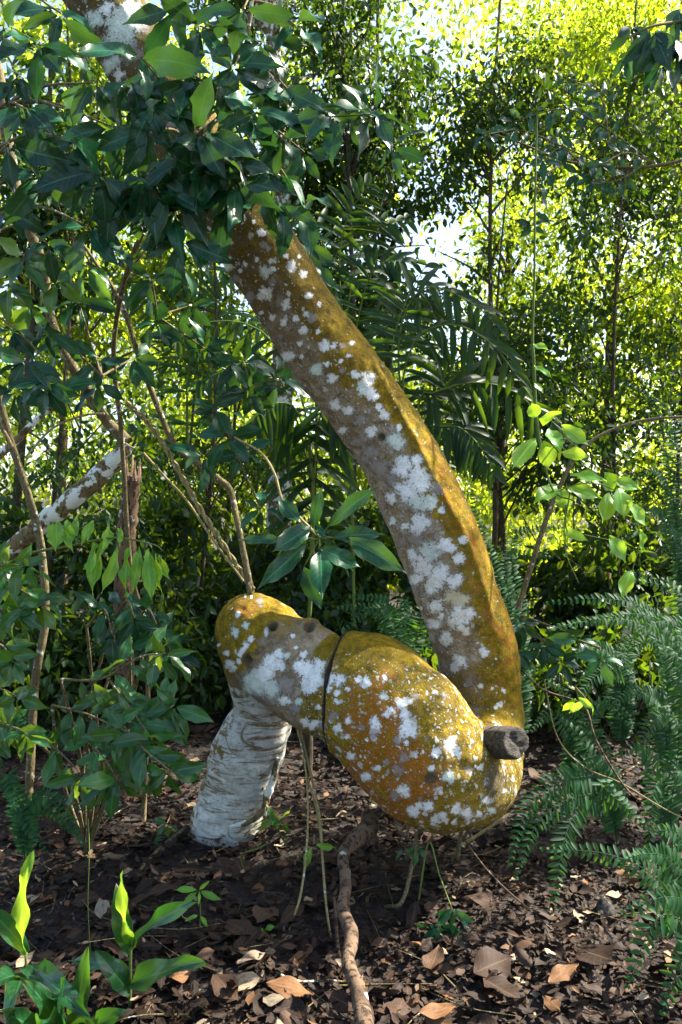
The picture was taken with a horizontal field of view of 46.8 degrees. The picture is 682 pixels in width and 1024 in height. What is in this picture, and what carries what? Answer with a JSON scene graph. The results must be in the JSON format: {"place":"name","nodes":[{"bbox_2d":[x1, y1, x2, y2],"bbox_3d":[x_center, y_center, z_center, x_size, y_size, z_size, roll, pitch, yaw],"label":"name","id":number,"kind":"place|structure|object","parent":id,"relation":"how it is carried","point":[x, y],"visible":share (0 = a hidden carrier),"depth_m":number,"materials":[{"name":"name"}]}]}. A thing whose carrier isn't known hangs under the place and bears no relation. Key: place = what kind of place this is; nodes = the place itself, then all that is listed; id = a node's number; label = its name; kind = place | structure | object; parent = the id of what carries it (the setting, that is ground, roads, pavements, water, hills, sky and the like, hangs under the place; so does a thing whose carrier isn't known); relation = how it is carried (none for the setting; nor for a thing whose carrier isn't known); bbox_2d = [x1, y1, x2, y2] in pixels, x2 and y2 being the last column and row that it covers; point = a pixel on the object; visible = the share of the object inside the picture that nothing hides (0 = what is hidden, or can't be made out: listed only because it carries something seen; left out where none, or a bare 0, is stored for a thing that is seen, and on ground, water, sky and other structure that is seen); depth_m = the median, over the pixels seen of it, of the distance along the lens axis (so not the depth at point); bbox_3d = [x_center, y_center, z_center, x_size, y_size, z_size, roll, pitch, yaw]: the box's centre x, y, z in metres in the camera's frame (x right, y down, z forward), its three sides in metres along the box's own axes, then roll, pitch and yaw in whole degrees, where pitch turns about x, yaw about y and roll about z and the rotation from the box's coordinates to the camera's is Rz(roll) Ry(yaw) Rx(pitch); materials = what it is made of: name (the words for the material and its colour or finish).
{"place":"outdoors","nodes":[
{"label":"outdoors","id":0,"kind":"place"},
{"bbox_2d":[0,494,681,1023],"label":"ground","id":1,"kind":"structure","parent":0,"point":[236,890],"depth_m":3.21,"materials":[{"name":"brown plant"}]},
{"bbox_2d":[0,541,70,762],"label":"leafy shrub","id":2,"kind":"object","parent":1,"relation":"on","point":[24,605],"visible":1,"depth_m":2.92,"materials":[{"name":"green plant"}]},
{"bbox_2d":[0,516,169,600],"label":"lime leaved branch","id":3,"kind":"object","parent":2,"relation":"attached to","point":[58,534],"visible":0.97,"depth_m":2.90,"materials":[{"name":"green plant"}]},
{"bbox_2d":[0,767,88,860],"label":"fern","id":4,"kind":"object","parent":1,"relation":"on","point":[24,819],"visible":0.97,"depth_m":3.24,"materials":[{"name":"green plant"}]},
{"bbox_2d":[0,851,92,1023],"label":"ginger plant","id":5,"kind":"object","parent":1,"relation":"on","point":[44,971],"visible":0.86,"depth_m":2.32,"materials":[{"name":"green plant"}]},
{"bbox_2d":[0,583,112,756],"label":"understory shrub","id":6,"kind":"object","parent":1,"relation":"on","point":[46,688],"visible":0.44,"depth_m":4.78,"materials":[{"name":"green plant"}]},
{"bbox_2d":[0,947,126,1023],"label":"ginger plant","id":7,"kind":"object","parent":1,"relation":"on","point":[51,1011],"visible":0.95,"depth_m":2.14,"materials":[{"name":"green plant"}]},
{"bbox_2d":[0,10,141,623],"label":"rainforest tree","id":8,"kind":"object","parent":1,"relation":"on","point":[58,130],"visible":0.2,"depth_m":5.85,"materials":[{"name":"green plant"}]},
{"bbox_2d":[0,496,141,711],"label":"understory shrub","id":9,"kind":"object","parent":1,"relation":"on","point":[57,568],"visible":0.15,"depth_m":5.68,"materials":[{"name":"green plant"}]},
{"bbox_2d":[0,0,171,857],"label":"sapling","id":10,"kind":"object","parent":1,"relation":"on","point":[66,180],"visible":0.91,"depth_m":2.49,"materials":[{"name":"green plant"}]},
{"bbox_2d":[0,317,82,430],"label":"leafy sprig","id":11,"kind":"object","parent":10,"relation":"attached to","point":[41,374],"visible":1,"depth_m":2.72,"materials":[{"name":"green plant"}]},
{"bbox_2d":[0,237,112,336],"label":"leafy sprig","id":12,"kind":"object","parent":10,"relation":"attached to","point":[35,269],"visible":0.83,"depth_m":2.88,"materials":[{"name":"green plant"}]},
{"bbox_2d":[0,5,196,726],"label":"rainforest tree","id":13,"kind":"object","parent":1,"relation":"on","point":[53,475],"visible":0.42,"depth_m":5.35,"materials":[{"name":"green plant"}]},
{"bbox_2d":[0,1,196,624],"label":"slender tree","id":14,"kind":"object","parent":1,"relation":"on","point":[78,335],"visible":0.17,"depth_m":6.42,"materials":[{"name":"green plant"}]},
{"bbox_2d":[0,30,239,624],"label":"rainforest tree","id":15,"kind":"object","parent":1,"relation":"on","point":[67,428],"visible":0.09,"depth_m":8.38,"materials":[{"name":"green plant"}]},
{"bbox_2d":[41,624,213,854],"bbox_3d":[-0.890,0.990,3.045,0.939,1.077,0.481,0,0,36],"label":"leafy shrub","id":16,"kind":"object","parent":1,"relation":"on","point":[123,746],"visible":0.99,"depth_m":2.99,"materials":[{"name":"green plant"}]},
{"bbox_2d":[113,454,141,802],"bbox_3d":[-1.103,0.651,4.052,0.127,1.877,0.426,0,0,-19],"label":"broken stump","id":17,"kind":"object","parent":1,"relation":"on","point":[134,480],"visible":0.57,"depth_m":3.97,"materials":[{"name":"brown wood"}]},
{"bbox_2d":[29,588,233,730],"bbox_3d":[-1.354,1.024,5.282,1.191,1.094,1.429,0,0,43],"label":"understory shrub","id":18,"kind":"object","parent":1,"relation":"on","point":[206,672],"visible":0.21,"depth_m":5.13,"materials":[{"name":"green plant"}]},
{"bbox_2d":[68,870,206,1008],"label":"ginger plant","id":19,"kind":"object","parent":1,"relation":"on","point":[117,973],"visible":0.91,"depth_m":2.33,"materials":[{"name":"green plant"}]},
{"bbox_2d":[72,590,202,780],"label":"leafy shrub","id":20,"kind":"object","parent":1,"relation":"on","point":[125,621],"visible":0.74,"depth_m":3.34,"materials":[{"name":"green plant"}]},
{"bbox_2d":[62,429,233,604],"bbox_3d":[-2.011,0.299,8.235,1.871,2.336,1.772,0,0,0],"label":"understory shrub","id":21,"kind":"object","parent":1,"relation":"on","point":[209,544],"visible":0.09,"depth_m":8.00,"materials":[{"name":"green plant"}]},
{"bbox_2d":[64,488,279,703],"bbox_3d":[-1.354,0.689,6.187,1.729,1.772,1.310,0,0,0],"label":"understory shrub","id":22,"kind":"object","parent":1,"relation":"on","point":[170,524],"visible":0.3,"depth_m":6.04,"materials":[{"name":"green plant"}]},
{"bbox_2d":[89,25,267,605],"bbox_3d":[-1.534,-1.774,7.584,1.792,6.600,1.345,0,0,16],"label":"slender tree","id":23,"kind":"object","parent":1,"relation":"on","point":[236,302],"visible":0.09,"depth_m":7.43,"materials":[{"name":"green plant"}]},
{"bbox_2d":[111,261,267,694],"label":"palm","id":24,"kind":"object","parent":1,"relation":"on","point":[133,305],"visible":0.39,"depth_m":6.25,"materials":[{"name":"green plant"}]},
{"bbox_2d":[175,881,220,926],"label":"seedling","id":25,"kind":"object","parent":1,"relation":"on","point":[205,893],"visible":0.92,"depth_m":2.74,"materials":[{"name":"green plant"}]},
{"bbox_2d":[104,172,292,683],"bbox_3d":[-1.049,-0.884,5.978,1.336,4.903,1.451,0,0,0],"label":"rainforest tree","id":26,"kind":"object","parent":1,"relation":"on","point":[187,474],"visible":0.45,"depth_m":6.10,"materials":[{"name":"green plant"}]},
{"bbox_2d":[78,0,344,821],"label":"sapling","id":27,"kind":"object","parent":1,"relation":"on","point":[211,172],"visible":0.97,"depth_m":2.45,"materials":[{"name":"green plant"}]},
{"bbox_2d":[2,442,133,563],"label":"fallen branch","id":28,"kind":"object","parent":27,"relation":"attached to","point":[98,476],"visible":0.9,"depth_m":3.50,"materials":[{"name":"grey plant"}]},
{"bbox_2d":[0,61,131,443],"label":"leaning stem","id":29,"kind":"object","parent":28,"relation":"on","point":[109,423],"visible":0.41,"depth_m":3.38,"materials":[{"name":"brown plant"}]},
{"bbox_2d":[29,290,162,413],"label":"leafy sprig","id":30,"kind":"object","parent":27,"relation":"attached to","point":[139,370],"visible":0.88,"depth_m":3.09,"materials":[{"name":"green plant"}]},
{"bbox_2d":[189,333,311,437],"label":"leafy sprig","id":31,"kind":"object","parent":27,"relation":"attached to","point":[234,375],"visible":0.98,"depth_m":3.42,"materials":[{"name":"green plant"}]},
{"bbox_2d":[256,57,426,180],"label":"leafy branch","id":32,"kind":"object","parent":27,"relation":"attached to","point":[353,98],"visible":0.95,"depth_m":2.39,"materials":[{"name":"green plant"}]},
{"bbox_2d":[112,277,322,601],"bbox_3d":[-1.230,-0.604,7.558,2.112,4.302,1.739,0,0,0],"label":"rainforest tree","id":33,"kind":"object","parent":1,"relation":"on","point":[227,506],"visible":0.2,"depth_m":7.47,"materials":[{"name":"green plant"}]},
{"bbox_2d":[101,73,337,604],"bbox_3d":[-1.340,-1.915,9.373,2.934,6.708,2.484,0,0,0],"label":"rainforest tree","id":34,"kind":"object","parent":1,"relation":"on","point":[264,346],"visible":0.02,"depth_m":9.34,"materials":[{"name":"green plant"}]},
{"bbox_2d":[211,973,237,1000],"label":"fallen leaf","id":35,"kind":"object","parent":1,"relation":"on","point":[218,981],"visible":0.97,"depth_m":2.36,"materials":[{"name":"plant"}]},
{"bbox_2d":[163,319,360,776],"bbox_3d":[-0.410,0.219,4.620,1.236,2.740,0.686,0,0,0],"label":"palm","id":36,"kind":"object","parent":1,"relation":"on","point":[278,424],"visible":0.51,"depth_m":4.56,"materials":[{"name":"green plant"}]},
{"bbox_2d":[171,521,356,613],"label":"understory shrub","id":37,"kind":"object","parent":1,"relation":"on","point":[213,567],"visible":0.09,"depth_m":7.23,"materials":[{"name":"green plant"}]},
{"bbox_2d":[166,584,364,722],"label":"understory shrub","id":38,"kind":"object","parent":1,"relation":"on","point":[332,622],"visible":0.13,"depth_m":5.71,"materials":[{"name":"green plant"}]},
{"bbox_2d":[161,0,379,596],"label":"rainforest tree","id":39,"kind":"object","parent":1,"relation":"on","point":[269,30],"visible":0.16,"depth_m":6.92,"materials":[{"name":"green plant"}]},
{"bbox_2d":[212,449,376,596],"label":"understory shrub","id":40,"kind":"object","parent":1,"relation":"on","point":[293,523],"visible":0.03,"depth_m":9.09,"materials":[{"name":"green plant"}]},
{"bbox_2d":[62,0,528,846],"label":"twisted tree","id":41,"kind":"object","parent":1,"relation":"on","point":[406,734],"visible":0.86,"depth_m":3.07,"materials":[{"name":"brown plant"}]},
{"bbox_2d":[0,422,45,548],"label":"vine","id":42,"kind":"object","parent":41,"relation":"attached to","point":[25,483],"visible":0.99,"depth_m":3.29,"materials":[{"name":"brown plant"}]},
{"bbox_2d":[84,244,254,593],"bbox_3d":[-0.740,-0.406,3.401,0.757,1.508,0.085,0,0,6],"label":"forked stem","id":43,"kind":"object","parent":41,"relation":"attached to","point":[225,484],"visible":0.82,"depth_m":3.39,"materials":[{"name":"brown plant"}]},
{"bbox_2d":[122,259,231,371],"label":"leafy sprig","id":44,"kind":"object","parent":43,"relation":"attached to","point":[168,334],"visible":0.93,"depth_m":3.45,"materials":[{"name":"green plant"}]},
{"bbox_2d":[124,401,255,590],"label":"twisted vine","id":45,"kind":"object","parent":41,"relation":"attached to","point":[182,477],"visible":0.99,"depth_m":3.38,"materials":[{"name":"plant"}]},
{"bbox_2d":[166,417,283,531],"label":"leafy sprig","id":46,"kind":"object","parent":41,"relation":"attached to","point":[223,453],"visible":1,"depth_m":3.10,"materials":[{"name":"green plant"}]},
{"bbox_2d":[234,437,315,533],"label":"vine","id":47,"kind":"object","parent":46,"relation":"hanging from","point":[276,479],"visible":0.71,"depth_m":2.80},
{"bbox_2d":[238,487,406,608],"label":"glossy sprig","id":48,"kind":"object","parent":47,"relation":"hanging from","point":[364,545],"visible":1,"depth_m":2.57,"materials":[{"name":"green plant"}]},
{"bbox_2d":[288,729,308,929],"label":"dry stem","id":49,"kind":"object","parent":41,"relation":"hanging from","point":[307,837],"visible":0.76,"depth_m":2.97,"materials":[{"name":"plant"}]},
{"bbox_2d":[299,730,330,937],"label":"dry stem","id":50,"kind":"object","parent":41,"relation":"hanging from","point":[320,822],"visible":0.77,"depth_m":2.98,"materials":[{"name":"plant"}]},
{"bbox_2d":[302,244,344,306],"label":"leafy sprig","id":51,"kind":"object","parent":41,"relation":"attached to","point":[320,256],"visible":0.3,"depth_m":3.39,"materials":[{"name":"green plant"}]},
{"bbox_2d":[512,607,585,686],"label":"leafy sprig","id":52,"kind":"object","parent":41,"relation":"attached to","point":[553,651],"visible":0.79,"depth_m":3.49,"materials":[{"name":"green plant"}]},
{"bbox_2d":[547,633,625,686],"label":"leafy sprig","id":53,"kind":"object","parent":41,"relation":"attached to","point":[586,654],"visible":1,"depth_m":3.00,"materials":[{"name":"green plant"}]},
{"bbox_2d":[515,416,681,609],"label":"arching stem","id":54,"kind":"object","parent":41,"relation":"attached to","point":[519,603],"visible":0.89,"depth_m":3.39,"materials":[{"name":"brown plant"}]},
{"bbox_2d":[215,162,383,554],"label":"rainforest tree","id":55,"kind":"object","parent":1,"relation":"on","point":[303,477],"visible":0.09,"depth_m":7.34,"materials":[{"name":"green plant"}]},
{"bbox_2d":[220,489,412,634],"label":"understory shrub","id":56,"kind":"object","parent":1,"relation":"on","point":[337,586],"visible":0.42,"depth_m":6.27,"materials":[{"name":"green plant"}]},
{"bbox_2d":[0,0,681,571],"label":"distant wood","id":57,"kind":"object","parent":1,"relation":"on","point":[486,516],"visible":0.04,"depth_m":15.60,"materials":[{"name":"green plant"}]},
{"bbox_2d":[0,685,681,1023],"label":"fallen twigs","id":58,"kind":"object","parent":1,"relation":"on","point":[342,985],"depth_m":2.71,"materials":[{"name":"wood"}]},
{"bbox_2d":[275,173,417,630],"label":"palm","id":59,"kind":"object","parent":1,"relation":"on","point":[391,269],"visible":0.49,"depth_m":5.50,"materials":[{"name":"green plant"}]},
{"bbox_2d":[255,0,456,592],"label":"rainforest tree","id":60,"kind":"object","parent":1,"relation":"on","point":[327,29],"visible":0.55,"depth_m":6.36,"materials":[{"name":"green plant"}]},
{"bbox_2d":[333,808,378,1023],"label":"gnarled root","id":61,"kind":"object","parent":1,"relation":"on","point":[363,832],"visible":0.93,"depth_m":2.64,"materials":[{"name":"brown wood"}]},
{"bbox_2d":[312,574,431,652],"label":"understory shrub","id":62,"kind":"object","parent":1,"relation":"on","point":[370,625],"visible":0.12,"depth_m":5.69,"materials":[{"name":"green plant"}]},
{"bbox_2d":[291,0,463,581],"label":"slender tree","id":63,"kind":"object","parent":1,"relation":"on","point":[386,203],"visible":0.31,"depth_m":6.67,"materials":[{"name":"green plant"}]},
{"bbox_2d":[243,0,517,588],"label":"rainforest tree","id":64,"kind":"object","parent":1,"relation":"on","point":[451,159],"visible":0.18,"depth_m":7.27,"materials":[{"name":"green plant"}]},
{"bbox_2d":[337,593,430,656],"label":"fern","id":65,"kind":"object","parent":1,"relation":"on","point":[400,634],"visible":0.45,"depth_m":4.36,"materials":[{"name":"green plant"}]},
{"bbox_2d":[313,452,475,610],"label":"understory shrub","id":66,"kind":"object","parent":1,"relation":"on","point":[361,475],"visible":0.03,"depth_m":8.71,"materials":[{"name":"green plant"}]},
{"bbox_2d":[417,1002,457,1018],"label":"fallen leaf","id":67,"kind":"object","parent":1,"relation":"on","point":[432,1010],"visible":1,"depth_m":2.32,"materials":[{"name":"plant"}]},
{"bbox_2d":[415,842,475,945],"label":"drooping seedling","id":68,"kind":"object","parent":1,"relation":"on","point":[445,917],"visible":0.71,"depth_m":2.72,"materials":[{"name":"green plant"}]},
{"bbox_2d":[364,525,543,673],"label":"understory shrub","id":69,"kind":"object","parent":1,"relation":"on","point":[408,588],"visible":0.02,"depth_m":6.43,"materials":[{"name":"green plant"}]},
{"bbox_2d":[360,259,587,671],"bbox_3d":[0.733,-0.047,4.844,1.499,3.257,0.598,0,0,30],"label":"palm","id":70,"kind":"object","parent":1,"relation":"on","point":[463,435],"visible":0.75,"depth_m":4.71,"materials":[{"name":"green plant"}]},
{"bbox_2d":[379,614,575,715],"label":"understory shrub","id":71,"kind":"object","parent":1,"relation":"on","point":[430,659],"visible":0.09,"depth_m":4.89,"materials":[{"name":"green plant"}]},
{"bbox_2d":[474,946,512,977],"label":"fallen leaf","id":72,"kind":"object","parent":1,"relation":"on","point":[487,958],"visible":0.98,"depth_m":2.52,"materials":[{"name":"plant"}]},
{"bbox_2d":[374,0,628,556],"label":"rainforest tree","id":73,"kind":"object","parent":1,"relation":"on","point":[492,120],"visible":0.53,"depth_m":7.30,"materials":[{"name":"green plant"}]},
{"bbox_2d":[483,976,522,1001],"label":"fallen leaf","id":74,"kind":"object","parent":1,"relation":"on","point":[502,985],"visible":1,"depth_m":2.43,"materials":[{"name":"plant"}]},
{"bbox_2d":[375,85,638,558],"bbox_3d":[1.938,-1.933,9.395,3.345,6.711,2.538,0,0,0],"label":"rainforest tree","id":75,"kind":"object","parent":1,"relation":"on","point":[509,271],"visible":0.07,"depth_m":9.43,"materials":[{"name":"green plant"}]},
{"bbox_2d":[470,489,562,732],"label":"fern","id":76,"kind":"object","parent":1,"relation":"on","point":[526,690],"visible":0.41,"depth_m":4.48,"materials":[{"name":"green plant"}]},
{"bbox_2d":[414,173,634,603],"bbox_3d":[1.396,-0.576,6.296,1.804,4.305,1.203,0,0,0],"label":"rainforest tree","id":77,"kind":"object","parent":1,"relation":"on","point":[572,421],"visible":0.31,"depth_m":6.18,"materials":[{"name":"green plant"}]},
{"bbox_2d":[433,0,681,608],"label":"rainforest tree","id":78,"kind":"object","parent":1,"relation":"on","point":[598,16],"visible":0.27,"depth_m":7.98,"materials":[{"name":"green plant"}]},
{"bbox_2d":[548,963,578,982],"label":"fallen leaf","id":79,"kind":"object","parent":1,"relation":"on","point":[560,972],"visible":1,"depth_m":2.46,"materials":[{"name":"plant"}]},
{"bbox_2d":[474,432,669,630],"bbox_3d":[2.603,0.253,8.826,2.334,2.444,1.778,0,0,0],"label":"understory shrub","id":80,"kind":"object","parent":1,"relation":"on","point":[559,513],"visible":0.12,"depth_m":8.63,"materials":[{"name":"green plant"}]},
{"bbox_2d":[474,0,681,593],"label":"rainforest tree","id":81,"kind":"object","parent":1,"relation":"on","point":[640,141],"visible":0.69,"depth_m":6.03,"materials":[{"name":"green plant"}]},
{"bbox_2d":[474,69,681,237],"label":"leafy branch","id":82,"kind":"object","parent":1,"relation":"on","point":[562,156],"visible":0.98,"depth_m":3.50,"materials":[{"name":"green plant"}]},
{"bbox_2d":[511,108,646,597],"bbox_3d":[0.907,-0.630,2.983,0.543,1.910,0.254,0,0,0],"label":"lime leaved vine","id":83,"kind":"object","parent":1,"relation":"on","point":[622,503],"visible":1,"depth_m":3.01,"materials":[{"name":"green plant"}]},
{"bbox_2d":[508,717,650,908],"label":"fern","id":84,"kind":"object","parent":1,"relation":"on","point":[607,801],"visible":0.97,"depth_m":3.21,"materials":[{"name":"green plant"}]},
{"bbox_2d":[490,516,668,692],"bbox_3d":[1.764,0.780,6.601,1.908,1.534,1.555,0,0,0],"label":"understory shrub","id":85,"kind":"object","parent":1,"relation":"on","point":[552,570],"visible":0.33,"depth_m":6.42,"materials":[{"name":"green plant"}]},
{"bbox_2d":[530,679,634,808],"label":"fern","id":86,"kind":"object","parent":1,"relation":"on","point":[568,742],"visible":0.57,"depth_m":3.81,"materials":[{"name":"green plant"}]},
{"bbox_2d":[576,944,613,964],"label":"fallen leaf","id":87,"kind":"object","parent":1,"relation":"on","point":[596,954],"visible":1,"depth_m":2.53,"materials":[{"name":"plant"}]},
{"bbox_2d":[510,52,681,543],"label":"rainforest tree","id":88,"kind":"object","parent":1,"relation":"on","point":[654,173],"visible":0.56,"depth_m":6.74,"materials":[{"name":"green plant"}]},
{"bbox_2d":[520,578,679,742],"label":"understory shrub","id":89,"kind":"object","parent":1,"relation":"on","point":[644,665],"visible":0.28,"depth_m":5.05,"materials":[{"name":"green plant"}]},
{"bbox_2d":[561,629,657,764],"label":"fern","id":90,"kind":"object","parent":1,"relation":"on","point":[621,730],"visible":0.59,"depth_m":4.43,"materials":[{"name":"green plant"}]},
{"bbox_2d":[540,823,681,918],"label":"fern","id":91,"kind":"object","parent":1,"relation":"on","point":[666,874],"visible":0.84,"depth_m":2.79,"materials":[{"name":"green plant"}]},
{"bbox_2d":[545,571,681,761],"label":"fern","id":92,"kind":"object","parent":1,"relation":"on","point":[642,616],"visible":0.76,"depth_m":3.30,"materials":[{"name":"green plant"}]},
{"bbox_2d":[564,500,681,690],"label":"understory shrub","id":93,"kind":"object","parent":1,"relation":"on","point":[649,558],"visible":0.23,"depth_m":6.14,"materials":[{"name":"green plant"}]},
{"bbox_2d":[565,0,681,547],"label":"rainforest tree","id":94,"kind":"object","parent":1,"relation":"on","point":[670,311],"visible":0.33,"depth_m":7.18,"materials":[{"name":"green plant"}]},
{"bbox_2d":[588,576,681,710],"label":"understory shrub","id":95,"kind":"object","parent":1,"relation":"on","point":[661,599],"visible":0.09,"depth_m":5.62,"materials":[{"name":"green plant"}]},
{"bbox_2d":[607,9,681,96],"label":"leafy branch","id":96,"kind":"object","parent":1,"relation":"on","point":[647,54],"visible":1,"depth_m":2.81,"materials":[{"name":"green plant"}]},
{"bbox_2d":[609,704,681,865],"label":"fern","id":97,"kind":"object","parent":1,"relation":"on","point":[663,795],"visible":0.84,"depth_m":3.45,"materials":[{"name":"green plant"}]},
{"bbox_2d":[611,669,680,776],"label":"fern","id":98,"kind":"object","parent":1,"relation":"on","point":[660,735],"visible":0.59,"depth_m":4.02,"materials":[{"name":"green plant"}]},
{"bbox_2d":[621,869,681,1015],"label":"fern","id":99,"kind":"object","parent":1,"relation":"on","point":[670,926],"visible":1,"depth_m":2.32,"materials":[{"name":"green plant"}]},
{"bbox_2d":[622,615,681,751],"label":"fern","id":100,"kind":"object","parent":1,"relation":"on","point":[666,648],"visible":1,"depth_m":2.98,"materials":[{"name":"green plant"}]},
{"bbox_2d":[627,383,681,639],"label":"fern","id":101,"kind":"object","parent":1,"relation":"on","point":[674,540],"visible":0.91,"depth_m":4.20,"materials":[{"name":"green plant"}]},
{"bbox_2d":[0,0,681,493],"label":"sky","id":102,"kind":"structure","parent":0,"point":[449,235],"materials":[{"name":"white"}]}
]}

